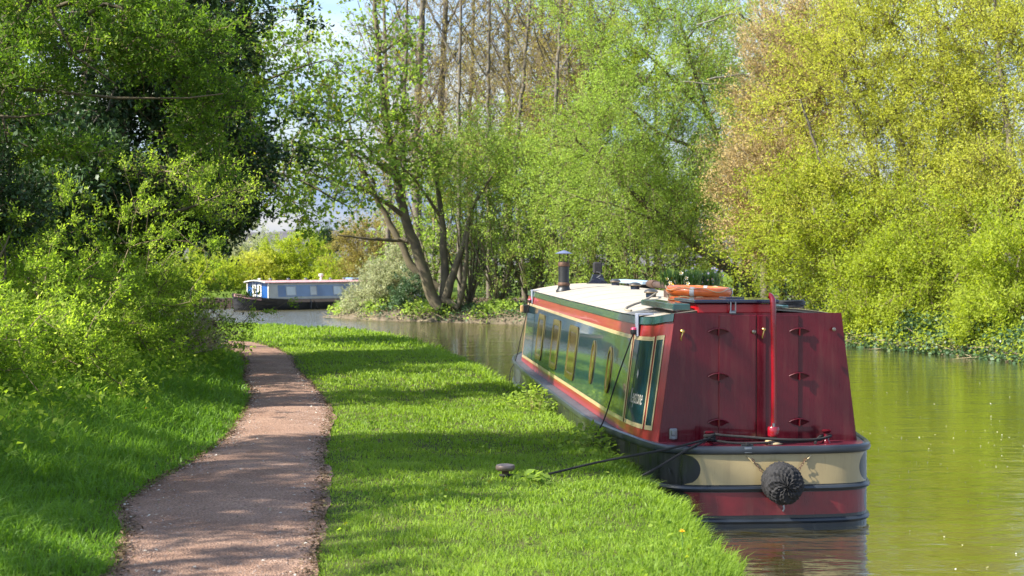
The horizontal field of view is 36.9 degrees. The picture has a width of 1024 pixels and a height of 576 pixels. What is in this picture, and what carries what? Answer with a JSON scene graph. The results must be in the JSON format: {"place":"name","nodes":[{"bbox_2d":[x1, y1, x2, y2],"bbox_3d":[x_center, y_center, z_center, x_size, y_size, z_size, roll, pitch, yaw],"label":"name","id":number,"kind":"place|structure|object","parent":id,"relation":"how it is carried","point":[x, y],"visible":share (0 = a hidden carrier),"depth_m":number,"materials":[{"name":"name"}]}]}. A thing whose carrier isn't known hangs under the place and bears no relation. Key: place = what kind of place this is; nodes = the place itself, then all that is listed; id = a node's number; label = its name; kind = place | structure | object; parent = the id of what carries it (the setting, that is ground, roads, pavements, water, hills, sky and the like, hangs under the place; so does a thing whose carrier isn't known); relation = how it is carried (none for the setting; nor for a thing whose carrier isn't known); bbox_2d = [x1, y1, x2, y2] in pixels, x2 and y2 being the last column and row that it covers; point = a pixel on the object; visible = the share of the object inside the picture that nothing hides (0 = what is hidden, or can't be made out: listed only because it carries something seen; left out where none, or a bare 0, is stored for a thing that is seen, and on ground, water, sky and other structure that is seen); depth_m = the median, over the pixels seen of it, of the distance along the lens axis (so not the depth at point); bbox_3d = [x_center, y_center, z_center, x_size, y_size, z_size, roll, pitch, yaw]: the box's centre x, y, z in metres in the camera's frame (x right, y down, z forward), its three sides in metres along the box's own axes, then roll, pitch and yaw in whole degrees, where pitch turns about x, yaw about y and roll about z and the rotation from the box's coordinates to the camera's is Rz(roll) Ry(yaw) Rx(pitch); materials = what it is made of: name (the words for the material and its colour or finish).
{"place":"outdoors","nodes":[
{"label":"outdoors","id":0,"kind":"place"},
{"bbox_2d":[0,335,251,575],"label":"verge grass","id":1,"kind":"structure","parent":0,"point":[136,423],"depth_m":13.22,"materials":[{"name":"green plant"}]},
{"bbox_2d":[107,340,336,575],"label":"path","id":2,"kind":"structure","parent":0,"point":[221,542],"depth_m":11.59,"materials":[{"name":"brown gravel"}]},
{"bbox_2d":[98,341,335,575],"bbox_3d":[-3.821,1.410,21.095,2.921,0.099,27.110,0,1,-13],"label":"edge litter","id":3,"kind":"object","parent":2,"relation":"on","point":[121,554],"visible":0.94,"depth_m":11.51,"materials":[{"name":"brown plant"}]},
{"bbox_2d":[1,321,757,575],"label":"towpath bank ground","id":4,"kind":"structure","parent":0,"point":[522,543],"depth_m":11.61,"materials":[{"name":"green plant"}]},
{"bbox_2d":[0,102,77,265],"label":"ivy clad tree","id":5,"kind":"object","parent":4,"relation":"on","point":[29,196],"visible":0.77,"depth_m":18.52,"materials":[{"name":"green plant"}]},
{"bbox_2d":[0,274,97,405],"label":"hawthorn bush","id":6,"kind":"object","parent":4,"relation":"on","point":[10,351],"visible":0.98,"depth_m":15.32,"materials":[{"name":"green plant"}]},
{"bbox_2d":[0,196,168,401],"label":"hawthorn bush","id":7,"kind":"object","parent":4,"relation":"on","point":[27,267],"visible":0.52,"depth_m":17.77,"materials":[{"name":"green plant"}]},
{"bbox_2d":[0,145,234,370],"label":"hawthorn bush","id":8,"kind":"object","parent":4,"relation":"on","point":[126,318],"visible":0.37,"depth_m":21.49,"materials":[{"name":"green plant"}]},
{"bbox_2d":[0,325,255,473],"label":"hedge weeds","id":9,"kind":"object","parent":4,"relation":"on","point":[32,393],"visible":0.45,"depth_m":16.81,"materials":[{"name":"green plant"}]},
{"bbox_2d":[0,0,279,204],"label":"field maple","id":10,"kind":"object","parent":4,"relation":"on","point":[137,35],"visible":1,"depth_m":19.26,"materials":[{"name":"green plant"}]},
{"bbox_2d":[0,0,334,286],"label":"holly tree","id":11,"kind":"object","parent":4,"relation":"on","point":[117,118],"visible":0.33,"depth_m":26.05,"materials":[{"name":"green plant"}]},
{"bbox_2d":[39,225,303,365],"bbox_3d":[-6.244,-0.075,25.276,4.695,3.170,4.370,-1,1,-43],"label":"hawthorn bush","id":12,"kind":"object","parent":4,"relation":"on","point":[187,289],"visible":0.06,"depth_m":25.16,"materials":[{"name":"green plant"}]},
{"bbox_2d":[114,235,233,351],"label":"hawthorn bush","id":13,"kind":"object","parent":4,"relation":"on","point":[171,269],"visible":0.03,"depth_m":28.55,"materials":[{"name":"green plant"}]},
{"bbox_2d":[87,131,278,246],"bbox_3d":[-5.862,-0.697,23.820,4.355,3.592,2.812,0,1,-26],"label":"thorn tree","id":14,"kind":"object","parent":4,"relation":"on","point":[203,205],"visible":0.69,"depth_m":23.98,"materials":[{"name":"green plant"}]},
{"bbox_2d":[142,277,261,353],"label":"dry bramble","id":15,"kind":"object","parent":4,"relation":"on","point":[209,342],"visible":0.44,"depth_m":26.01,"materials":[{"name":"brown plant"}]},
{"bbox_2d":[141,16,281,264],"bbox_3d":[-6.127,-2.896,34.522,3.995,7.648,4.951,1,1,33],"label":"holly tree","id":16,"kind":"object","parent":4,"relation":"on","point":[239,229],"visible":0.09,"depth_m":33.92,"materials":[{"name":"green plant"}]},
{"bbox_2d":[72,0,431,246],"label":"sycamore tree","id":17,"kind":"object","parent":4,"relation":"on","point":[291,197],"visible":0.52,"depth_m":30.95,"materials":[{"name":"green plant"}]},
{"bbox_2d":[0,375,712,575],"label":"clover","id":18,"kind":"object","parent":4,"relation":"on","point":[528,527],"visible":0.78,"depth_m":10.66,"materials":[{"name":"green plant"}]},
{"bbox_2d":[496,463,514,479],"bbox_3d":[-0.055,1.552,12.628,0.160,0.210,0.160,0,1,0],"label":"mooring bollard","id":19,"kind":"object","parent":4,"relation":"on","point":[505,468],"visible":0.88,"depth_m":12.57,"materials":[{"name":"metal"}]},
{"bbox_2d":[499,437,710,476],"bbox_3d":[0.840,1.460,13.170,2.193,0.242,0.142,-1,1,-30],"label":"mooring rope","id":20,"kind":"object","parent":19,"relation":"attached to","point":[612,459],"visible":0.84,"depth_m":13.22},
{"bbox_2d":[486,379,558,414],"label":"nettle clump","id":21,"kind":"object","parent":4,"relation":"on","point":[533,391],"visible":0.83,"depth_m":18.92,"materials":[{"name":"green plant"}]},
{"bbox_2d":[514,469,557,488],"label":"dock plant","id":22,"kind":"object","parent":4,"relation":"on","point":[529,474],"visible":0.88,"depth_m":12.52,"materials":[{"name":"green plant"}]},
{"bbox_2d":[544,419,633,465],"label":"nettle clump","id":23,"kind":"object","parent":4,"relation":"on","point":[591,435],"visible":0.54,"depth_m":15.04,"materials":[{"name":"green plant"}]},
{"bbox_2d":[15,0,1023,231],"label":"sky","id":24,"kind":"structure","parent":0,"point":[326,5],"materials":[{"name":"white"}]},
{"bbox_2d":[119,306,1019,575],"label":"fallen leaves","id":25,"kind":"object","parent":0,"point":[252,481],"depth_m":16.96,"materials":[{"name":"brown plant"}]},
{"bbox_2d":[152,212,1012,265],"bbox_3d":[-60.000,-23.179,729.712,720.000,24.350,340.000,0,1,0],"label":"hill","id":26,"kind":"structure","parent":0,"point":[284,234],"depth_m":620.56,"materials":[{"name":"green plant"}]},
{"bbox_2d":[156,266,1012,303],"bbox_3d":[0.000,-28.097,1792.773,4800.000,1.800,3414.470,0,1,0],"label":"meadow ground","id":27,"kind":"structure","parent":0,"point":[478,294],"depth_m":94.97,"materials":[{"name":"green plant"}]},
{"bbox_2d":[160,240,223,283],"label":"willow scrub","id":28,"kind":"object","parent":27,"relation":"on","point":[186,259],"visible":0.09,"depth_m":95.08,"materials":[{"name":"green plant"}]},
{"bbox_2d":[190,248,262,290],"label":"willow scrub","id":29,"kind":"object","parent":27,"relation":"on","point":[233,272],"visible":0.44,"depth_m":92.28,"materials":[{"name":"green plant"}]},
{"bbox_2d":[196,222,274,270],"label":"scrub tree","id":30,"kind":"object","parent":27,"relation":"on","point":[254,242],"visible":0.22,"depth_m":107.05,"materials":[{"name":"green plant"}]},
{"bbox_2d":[225,244,290,285],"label":"willow scrub","id":31,"kind":"object","parent":27,"relation":"on","point":[258,259],"visible":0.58,"depth_m":96.10,"materials":[{"name":"green plant"}]},
{"bbox_2d":[245,225,341,279],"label":"willow scrub","id":32,"kind":"object","parent":27,"relation":"on","point":[294,269],"visible":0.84,"depth_m":96.87,"materials":[{"name":"green plant"}]},
{"bbox_2d":[305,223,343,257],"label":"scrub tree","id":33,"kind":"object","parent":27,"relation":"on","point":[328,235],"visible":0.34,"depth_m":124.06,"materials":[{"name":"green plant"}]},
{"bbox_2d":[309,247,367,279],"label":"willow scrub","id":34,"kind":"object","parent":27,"relation":"on","point":[328,273],"visible":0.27,"depth_m":94.77,"materials":[{"name":"green plant"}]},
{"bbox_2d":[316,205,426,279],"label":"scrub tree","id":35,"kind":"object","parent":27,"relation":"on","point":[348,260],"visible":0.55,"depth_m":89.06,"materials":[{"name":"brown plant"}]},
{"bbox_2d":[331,0,426,264],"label":"bare tree","id":36,"kind":"object","parent":27,"relation":"on","point":[388,232],"visible":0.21,"depth_m":83.75,"materials":[{"name":"brown plant"}]},
{"bbox_2d":[348,113,453,273],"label":"undergrowth tree","id":37,"kind":"object","parent":27,"relation":"on","point":[383,183],"visible":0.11,"depth_m":85.91,"materials":[{"name":"brown plant"}]},
{"bbox_2d":[160,304,1023,575],"bbox_3d":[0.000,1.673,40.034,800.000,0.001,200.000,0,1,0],"label":"water","id":38,"kind":"structure","parent":0,"point":[947,400],"depth_m":17.92,"materials":[{"name":"green liquid"}]},
{"bbox_2d":[232,274,420,310],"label":"narrowboat","id":39,"kind":"object","parent":38,"relation":"on","point":[320,294],"visible":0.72,"depth_m":75.87,"materials":[{"name":"paint"}]},
{"bbox_2d":[512,279,870,528],"bbox_3d":[1.654,1.202,20.827,2.602,2.590,14.672,0,1,-5],"label":"narrowboat","id":40,"kind":"object","parent":38,"relation":"on","point":[693,369],"visible":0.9,"depth_m":14.01,"materials":[{"name":"red paint"}]},
{"bbox_2d":[534,313,544,360],"bbox_3d":[0.406,0.718,22.618,0.083,0.669,0.800,0,1,-5],"label":"window","id":41,"kind":"structure","parent":40,"relation":"in","point":[541,320],"depth_m":22.59,"materials":[{"name":"glass"}]},
{"bbox_2d":[549,319,560,369],"bbox_3d":[0.572,0.756,20.725,0.083,0.661,0.800,0,1,-5],"label":"window","id":42,"kind":"structure","parent":40,"relation":"in","point":[556,323],"depth_m":20.71,"materials":[{"name":"yellow glass"}]},
{"bbox_2d":[555,250,571,291],"bbox_3d":[0.760,-0.240,22.532,0.256,0.625,0.256,0,1,-5],"label":"chimney","id":43,"kind":"object","parent":40,"relation":"on","point":[563,277],"visible":0.98,"depth_m":22.46,"materials":[{"name":"black metal"}]},
{"bbox_2d":[564,325,577,380],"bbox_3d":[0.731,0.792,18.933,0.084,0.655,0.840,0,1,-5],"label":"window","id":44,"kind":"structure","parent":40,"relation":"in","point":[573,330],"depth_m":18.91,"materials":[{"name":"yellow glass"}]},
{"bbox_2d":[667,295,687,301],"bbox_3d":[1.906,0.130,15.631,0.668,0.096,0.669,2,1,-5],"label":"lifebuoy","id":45,"kind":"object","parent":40,"relation":"on","point":[671,298],"visible":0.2,"depth_m":15.49,"materials":[{"name":"orange plastic"}]},
{"bbox_2d":[669,294,698,296],"bbox_3d":[1.904,0.075,15.633,0.622,0.063,0.610,0,1,-5],"label":"rope coil","id":46,"kind":"object","parent":45,"relation":"on","point":[670,295],"visible":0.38,"depth_m":15.44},
{"bbox_2d":[665,285,733,296],"bbox_3d":[1.906,0.030,15.629,0.708,0.096,0.709,2,2,-5],"label":"lifebuoy","id":47,"kind":"object","parent":46,"relation":"on","point":[699,290],"visible":0.97,"depth_m":15.36,"materials":[{"name":"orange plastic"}]},
{"bbox_2d":[660,268,701,297],"bbox_3d":[1.952,-0.064,17.773,0.506,0.360,0.291,0,1,-5],"label":"flower trough","id":48,"kind":"object","parent":40,"relation":"on","point":[681,278],"visible":0.74,"depth_m":17.72,"materials":[{"name":"green wood"}]},
{"bbox_2d":[685,267,723,286],"bbox_3d":[2.226,-0.064,17.939,0.508,0.374,0.294,0,1,-5],"label":"flower trough","id":49,"kind":"object","parent":40,"relation":"on","point":[711,278],"visible":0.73,"depth_m":17.89,"materials":[{"name":"green wood"}]},
{"bbox_2d":[719,315,755,439],"bbox_3d":[2.052,0.818,13.993,0.342,1.140,0.014,0,1,-5],"label":"door","id":50,"kind":"structure","parent":40,"relation":"in","point":[737,347],"depth_m":13.99,"materials":[{"name":"red paint"}]},
{"bbox_2d":[703,431,831,443],"bbox_3d":[2.315,1.340,13.788,1.198,0.117,0.210,0,1,-8],"label":"deck line","id":51,"kind":"object","parent":40,"relation":"on","point":[714,435],"visible":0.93,"depth_m":13.71,"materials":[{"name":"black"}]},
{"bbox_2d":[757,315,798,439],"bbox_3d":[2.427,0.818,14.026,0.382,1.140,0.014,0,1,-5],"label":"door","id":52,"kind":"structure","parent":40,"relation":"in","point":[787,342],"depth_m":14.02,"materials":[{"name":"red paint"}]},
{"bbox_2d":[751,458,806,511],"bbox_3d":[2.367,1.726,13.433,0.500,0.450,0.313,0,1,-5],"label":"rope fender","id":53,"kind":"object","parent":40,"relation":"hanging from","point":[782,483],"visible":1,"depth_m":13.32,"materials":[{"name":"fabric"}]},
{"bbox_2d":[331,295,1022,360],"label":"bank ground","id":54,"kind":"structure","parent":0,"point":[492,320],"depth_m":59.67,"materials":[{"name":"soil"}]},
{"bbox_2d":[219,0,492,313],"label":"sycamore tree","id":55,"kind":"object","parent":54,"relation":"on","point":[420,267],"visible":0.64,"depth_m":58.81,"materials":[{"name":"green plant"}]},
{"bbox_2d":[334,221,432,319],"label":"blackthorn bush","id":56,"kind":"object","parent":54,"relation":"on","point":[379,273],"visible":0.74,"depth_m":63.55,"materials":[{"name":"green plant"}]},
{"bbox_2d":[386,264,433,308],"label":"holly bush","id":57,"kind":"object","parent":54,"relation":"on","point":[404,287],"visible":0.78,"depth_m":61.69,"materials":[{"name":"green plant"}]},
{"bbox_2d":[354,0,471,247],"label":"bare tree","id":58,"kind":"object","parent":54,"relation":"on","point":[406,52],"visible":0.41,"depth_m":69.74,"materials":[{"name":"brown plant"}]},
{"bbox_2d":[368,0,465,291],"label":"bare tree","id":59,"kind":"object","parent":54,"relation":"on","point":[421,5],"visible":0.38,"depth_m":77.69,"materials":[{"name":"brown plant"}]},
{"bbox_2d":[360,132,485,293],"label":"undergrowth tree","id":60,"kind":"object","parent":54,"relation":"on","point":[430,241],"visible":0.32,"depth_m":69.62,"materials":[{"name":"green plant"}]},
{"bbox_2d":[327,294,522,323],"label":"bank weeds","id":61,"kind":"object","parent":54,"relation":"on","point":[499,303],"visible":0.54,"depth_m":60.39,"materials":[{"name":"green plant"}]},
{"bbox_2d":[397,0,486,291],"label":"bare tree","id":62,"kind":"object","parent":54,"relation":"on","point":[444,15],"visible":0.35,"depth_m":78.66,"materials":[{"name":"brown plant"}]},
{"bbox_2d":[410,0,502,296],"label":"bare tree","id":63,"kind":"object","parent":54,"relation":"on","point":[459,94],"visible":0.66,"depth_m":65.79,"materials":[{"name":"brown plant"}]},
{"bbox_2d":[401,92,537,303],"bbox_3d":[-1.646,-3.577,61.253,5.641,8.653,5.326,0,1,0],"label":"hazel bush","id":64,"kind":"object","parent":54,"relation":"on","point":[471,288],"visible":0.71,"depth_m":60.69,"materials":[{"name":"green plant"}]},
{"bbox_2d":[427,113,515,297],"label":"undergrowth tree","id":65,"kind":"object","parent":54,"relation":"on","point":[450,254],"visible":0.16,"depth_m":69.66,"materials":[{"name":"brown plant"}]},
{"bbox_2d":[425,0,531,275],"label":"bare tree","id":66,"kind":"object","parent":54,"relation":"on","point":[464,70],"visible":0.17,"depth_m":81.61,"materials":[{"name":"brown plant"}]},
{"bbox_2d":[440,0,537,297],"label":"bare tree","id":67,"kind":"object","parent":54,"relation":"on","point":[488,91],"visible":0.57,"depth_m":65.79,"materials":[{"name":"brown plant"}]},
{"bbox_2d":[429,200,563,297],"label":"undergrowth tree","id":68,"kind":"object","parent":54,"relation":"on","point":[511,293],"visible":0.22,"depth_m":67.81,"materials":[{"name":"green plant"}]},
{"bbox_2d":[426,122,569,301],"bbox_3d":[-0.210,-2.917,59.639,5.097,7.389,5.729,1,1,35],"label":"hazel bush","id":69,"kind":"object","parent":54,"relation":"on","point":[505,285],"visible":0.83,"depth_m":59.47,"materials":[{"name":"green plant"}]},
{"bbox_2d":[437,0,562,292],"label":"bare tree","id":70,"kind":"object","parent":54,"relation":"on","point":[505,45],"visible":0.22,"depth_m":75.68,"materials":[{"name":"brown plant"}]},
{"bbox_2d":[430,63,592,289],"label":"undergrowth tree","id":71,"kind":"object","parent":54,"relation":"on","point":[515,131],"visible":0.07,"depth_m":71.94,"materials":[{"name":"green plant"}]},
{"bbox_2d":[458,0,580,298],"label":"bare tree","id":72,"kind":"object","parent":54,"relation":"on","point":[523,85],"visible":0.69,"depth_m":64.80,"materials":[{"name":"brown plant"}]},
{"bbox_2d":[451,85,592,297],"bbox_3d":[1.105,-3.692,60.486,6.400,8.910,5.586,1,1,43],"label":"hazel bush","id":73,"kind":"object","parent":54,"relation":"on","point":[535,266],"visible":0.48,"depth_m":60.03,"materials":[{"name":"green plant"}]},
{"bbox_2d":[500,0,582,287],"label":"bare tree","id":74,"kind":"object","parent":54,"relation":"on","point":[520,33],"visible":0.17,"depth_m":73.59,"materials":[{"name":"brown plant"}]},
{"bbox_2d":[481,0,615,285],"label":"bare tree","id":75,"kind":"object","parent":54,"relation":"on","point":[558,71],"visible":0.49,"depth_m":63.76,"materials":[{"name":"brown plant"}]},
{"bbox_2d":[493,113,622,285],"bbox_3d":[2.027,-3.010,59.065,5.079,7.695,5.310,0,1,25],"label":"hazel bush","id":76,"kind":"object","parent":54,"relation":"on","point":[550,242],"visible":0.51,"depth_m":58.57,"materials":[{"name":"green plant"}]},
{"bbox_2d":[495,181,644,286],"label":"undergrowth tree","id":77,"kind":"object","parent":54,"relation":"on","point":[572,274],"visible":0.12,"depth_m":66.61,"materials":[{"name":"green plant"}]},
{"bbox_2d":[515,0,625,282],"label":"bare tree","id":78,"kind":"object","parent":54,"relation":"on","point":[568,67],"visible":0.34,"depth_m":69.75,"materials":[{"name":"brown plant"}]},
{"bbox_2d":[509,0,643,283],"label":"undergrowth tree","id":79,"kind":"object","parent":54,"relation":"on","point":[561,53],"visible":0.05,"depth_m":75.83,"materials":[{"name":"green plant"}]},
{"bbox_2d":[520,114,666,284],"bbox_3d":[3.196,-2.727,58.771,5.871,8.220,5.886,0,1,0],"label":"hazel bush","id":80,"kind":"object","parent":54,"relation":"on","point":[589,273],"visible":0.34,"depth_m":58.11,"materials":[{"name":"green plant"}]},
{"bbox_2d":[536,0,652,280],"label":"bare tree","id":81,"kind":"object","parent":54,"relation":"on","point":[611,14],"visible":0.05,"depth_m":71.69,"materials":[{"name":"brown plant"}]},
{"bbox_2d":[558,110,693,284],"bbox_3d":[4.461,-3.219,58.110,5.640,8.045,5.741,0,1,0],"label":"hazel bush","id":82,"kind":"object","parent":54,"relation":"on","point":[627,265],"visible":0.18,"depth_m":57.47,"materials":[{"name":"green plant"}]},
{"bbox_2d":[566,168,713,289],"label":"undergrowth tree","id":83,"kind":"object","parent":54,"relation":"on","point":[646,276],"visible":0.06,"depth_m":65.63,"materials":[{"name":"green plant"}]},
{"bbox_2d":[345,299,939,344],"bbox_3d":[3.891,0.992,53.270,5.115,1.011,29.836,-1,1,-38],"label":"ivy carpet","id":84,"kind":"object","parent":54,"relation":"on","point":[438,318],"visible":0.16,"depth_m":59.68,"materials":[{"name":"green plant"}]},
{"bbox_2d":[491,0,809,297],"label":"alder tree","id":85,"kind":"object","parent":54,"relation":"on","point":[620,87],"visible":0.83,"depth_m":54.09,"materials":[{"name":"green plant"}]},
{"bbox_2d":[522,0,779,288],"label":"undergrowth tree","id":86,"kind":"object","parent":54,"relation":"on","point":[635,55],"visible":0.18,"depth_m":67.69,"materials":[{"name":"green plant"}]},
{"bbox_2d":[611,146,726,290],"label":"hazel bush","id":87,"kind":"object","parent":54,"relation":"on","point":[680,240],"visible":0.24,"depth_m":57.69,"materials":[{"name":"green plant"}]},
{"bbox_2d":[653,120,822,296],"bbox_3d":[9.298,-2.949,62.048,7.425,8.846,4.484,0,1,0],"label":"undergrowth tree","id":88,"kind":"object","parent":54,"relation":"on","point":[735,286],"visible":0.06,"depth_m":61.88,"materials":[{"name":"green plant"}]},
{"bbox_2d":[680,0,799,297],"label":"birch tree","id":89,"kind":"object","parent":54,"relation":"on","point":[726,26],"visible":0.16,"depth_m":57.46,"materials":[{"name":"green plant"}]},
{"bbox_2d":[666,0,861,287],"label":"undergrowth tree","id":90,"kind":"object","parent":54,"relation":"on","point":[712,39],"visible":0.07,"depth_m":64.08,"materials":[{"name":"green plant"}]},
{"bbox_2d":[687,0,872,298],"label":"catkin tree","id":91,"kind":"object","parent":54,"relation":"on","point":[736,156],"visible":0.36,"depth_m":49.32,"materials":[{"name":"brown plant"}]},
{"bbox_2d":[725,204,856,307],"bbox_3d":[11.071,-0.688,55.409,6.308,5.668,6.062,1,1,41],"label":"undergrowth tree","id":92,"kind":"object","parent":54,"relation":"on","point":[784,290],"visible":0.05,"depth_m":54.94,"materials":[{"name":"green plant"}]},
{"bbox_2d":[689,120,986,312],"bbox_3d":[9.580,-1.671,45.579,8.479,6.970,6.899,0,1,0],"label":"sallow tree","id":93,"kind":"object","parent":54,"relation":"on","point":[778,251],"visible":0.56,"depth_m":45.58,"materials":[{"name":"green plant"}]},
{"bbox_2d":[699,0,1023,193],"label":"undergrowth tree","id":94,"kind":"object","parent":54,"relation":"on","point":[922,103],"visible":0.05,"depth_m":59.75,"materials":[{"name":"green plant"}]},
{"bbox_2d":[709,0,1023,301],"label":"willow tree","id":95,"kind":"object","parent":54,"relation":"on","point":[827,57],"visible":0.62,"depth_m":46.10,"materials":[{"name":"yellow plant"}]},
{"bbox_2d":[816,271,929,343],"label":"sallow bush","id":96,"kind":"object","parent":54,"relation":"on","point":[858,320],"visible":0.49,"depth_m":42.87,"materials":[{"name":"green plant"}]},
{"bbox_2d":[804,168,1011,341],"bbox_3d":[11.333,-0.798,42.894,6.365,5.381,5.035,0,1,0],"label":"sallow bush","id":97,"kind":"object","parent":54,"relation":"on","point":[927,285],"visible":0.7,"depth_m":42.56,"materials":[{"name":"green plant"}]},
{"bbox_2d":[804,298,1023,363],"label":"ivy","id":98,"kind":"object","parent":54,"relation":"on","point":[1002,355],"visible":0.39,"depth_m":39.59,"materials":[{"name":"green plant"}]},
{"bbox_2d":[845,315,1023,362],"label":"bank sprays","id":99,"kind":"object","parent":54,"relation":"on","point":[948,340],"visible":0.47,"depth_m":39.34,"materials":[{"name":"green plant"}]},
{"bbox_2d":[864,0,1023,308],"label":"willow tree","id":100,"kind":"object","parent":54,"relation":"on","point":[1010,160],"visible":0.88,"depth_m":44.08,"materials":[{"name":"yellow plant"}]},
{"bbox_2d":[903,126,1023,304],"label":"undergrowth tree","id":101,"kind":"object","parent":54,"relation":"on","point":[971,225],"visible":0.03,"depth_m":51.55,"materials":[{"name":"green plant"}]},
{"bbox_2d":[931,177,1023,350],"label":"sallow bush","id":102,"kind":"object","parent":54,"relation":"on","point":[990,298],"visible":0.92,"depth_m":39.13,"materials":[{"name":"green plant"}]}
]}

